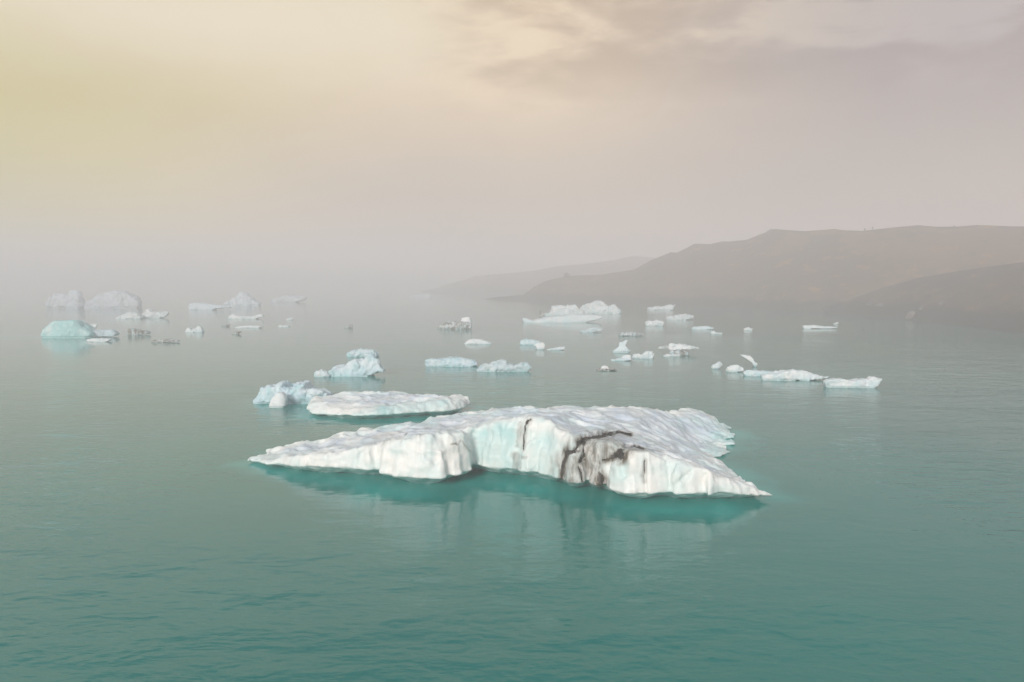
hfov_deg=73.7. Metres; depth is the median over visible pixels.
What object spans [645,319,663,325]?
ice floe
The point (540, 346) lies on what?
ice floe
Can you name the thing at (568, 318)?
iceberg
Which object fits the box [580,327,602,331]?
ice floe
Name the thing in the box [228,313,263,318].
ice floe
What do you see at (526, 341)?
ice floe
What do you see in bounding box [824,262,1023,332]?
hill
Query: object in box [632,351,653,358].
ice floe
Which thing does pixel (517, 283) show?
ridge
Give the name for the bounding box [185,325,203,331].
ice floe
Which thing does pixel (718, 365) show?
ice floe
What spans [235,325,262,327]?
ice floe
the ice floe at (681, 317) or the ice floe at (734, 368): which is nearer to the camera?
the ice floe at (734, 368)
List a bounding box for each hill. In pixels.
[487,225,1023,311]
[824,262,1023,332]
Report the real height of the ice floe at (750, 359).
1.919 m
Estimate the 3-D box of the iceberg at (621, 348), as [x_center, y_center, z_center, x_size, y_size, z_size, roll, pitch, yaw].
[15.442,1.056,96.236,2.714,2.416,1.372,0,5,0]
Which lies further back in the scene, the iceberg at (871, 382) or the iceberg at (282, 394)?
the iceberg at (871, 382)
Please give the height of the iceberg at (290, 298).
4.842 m
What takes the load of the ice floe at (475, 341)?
on the water
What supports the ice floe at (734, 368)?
on the water
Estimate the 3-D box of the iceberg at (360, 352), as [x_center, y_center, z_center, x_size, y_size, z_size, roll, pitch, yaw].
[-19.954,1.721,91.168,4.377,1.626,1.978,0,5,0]
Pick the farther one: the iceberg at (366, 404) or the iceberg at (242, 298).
the iceberg at (242, 298)
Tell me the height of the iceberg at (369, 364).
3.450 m
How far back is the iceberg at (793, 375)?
68.93 m
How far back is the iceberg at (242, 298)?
278.15 m
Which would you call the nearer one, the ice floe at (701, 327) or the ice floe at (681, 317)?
the ice floe at (701, 327)
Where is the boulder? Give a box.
[905,310,915,319]
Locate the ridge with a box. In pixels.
[422,256,654,293]
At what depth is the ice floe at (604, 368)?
76.51 m
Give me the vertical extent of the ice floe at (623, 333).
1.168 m
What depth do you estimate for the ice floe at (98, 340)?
112.68 m
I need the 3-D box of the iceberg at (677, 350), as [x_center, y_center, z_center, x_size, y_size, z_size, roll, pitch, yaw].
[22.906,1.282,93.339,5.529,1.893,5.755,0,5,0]
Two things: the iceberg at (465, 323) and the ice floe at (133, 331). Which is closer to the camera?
the ice floe at (133, 331)
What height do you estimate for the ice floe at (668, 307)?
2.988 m
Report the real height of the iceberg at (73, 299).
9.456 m
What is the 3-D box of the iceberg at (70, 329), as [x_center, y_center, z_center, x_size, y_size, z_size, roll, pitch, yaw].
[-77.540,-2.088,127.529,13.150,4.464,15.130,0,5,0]
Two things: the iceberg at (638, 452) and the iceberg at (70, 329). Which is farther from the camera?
the iceberg at (70, 329)
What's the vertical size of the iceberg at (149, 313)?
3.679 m
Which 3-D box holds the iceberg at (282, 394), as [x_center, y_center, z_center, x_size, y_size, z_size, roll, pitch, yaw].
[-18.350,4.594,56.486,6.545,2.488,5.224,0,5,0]
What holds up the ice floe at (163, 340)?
on the water
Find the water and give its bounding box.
[0,284,1023,681]
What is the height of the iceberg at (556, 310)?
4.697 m
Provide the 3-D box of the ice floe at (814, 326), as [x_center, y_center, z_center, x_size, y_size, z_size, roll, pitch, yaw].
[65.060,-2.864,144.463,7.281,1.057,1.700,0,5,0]
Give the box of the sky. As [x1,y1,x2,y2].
[0,0,1023,283]
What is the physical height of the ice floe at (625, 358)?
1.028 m
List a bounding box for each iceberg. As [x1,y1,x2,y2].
[40,320,119,337]
[45,290,84,307]
[84,290,141,307]
[116,309,168,318]
[188,302,230,309]
[223,291,261,305]
[248,405,770,498]
[253,380,332,407]
[270,295,306,301]
[307,391,470,417]
[314,353,385,376]
[346,348,378,356]
[438,317,471,328]
[522,314,601,322]
[539,304,583,315]
[580,300,621,313]
[613,340,630,352]
[658,343,698,356]
[743,369,828,380]
[823,376,881,387]
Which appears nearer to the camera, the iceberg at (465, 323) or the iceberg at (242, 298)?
the iceberg at (465, 323)
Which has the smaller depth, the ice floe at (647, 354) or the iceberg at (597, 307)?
the ice floe at (647, 354)
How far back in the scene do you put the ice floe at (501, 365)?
75.64 m
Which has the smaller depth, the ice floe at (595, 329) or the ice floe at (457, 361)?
the ice floe at (457, 361)
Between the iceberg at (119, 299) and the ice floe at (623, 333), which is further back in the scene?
the iceberg at (119, 299)
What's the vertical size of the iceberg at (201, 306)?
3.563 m
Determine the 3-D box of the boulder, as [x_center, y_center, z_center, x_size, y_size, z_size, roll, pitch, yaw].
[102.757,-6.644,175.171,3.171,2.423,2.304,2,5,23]
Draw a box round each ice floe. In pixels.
[86,338,111,341]
[127,328,150,334]
[151,338,179,342]
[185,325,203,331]
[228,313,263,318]
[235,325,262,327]
[425,356,477,366]
[464,338,490,343]
[476,359,531,371]
[519,338,539,344]
[533,342,564,349]
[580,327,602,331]
[596,365,616,370]
[611,355,630,360]
[619,331,643,335]
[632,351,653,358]
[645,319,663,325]
[647,304,674,309]
[666,314,693,319]
[691,326,714,329]
[711,361,722,368]
[726,365,743,371]
[741,355,757,366]
[802,325,836,328]
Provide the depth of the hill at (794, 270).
251.93 m
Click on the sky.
(142, 141)

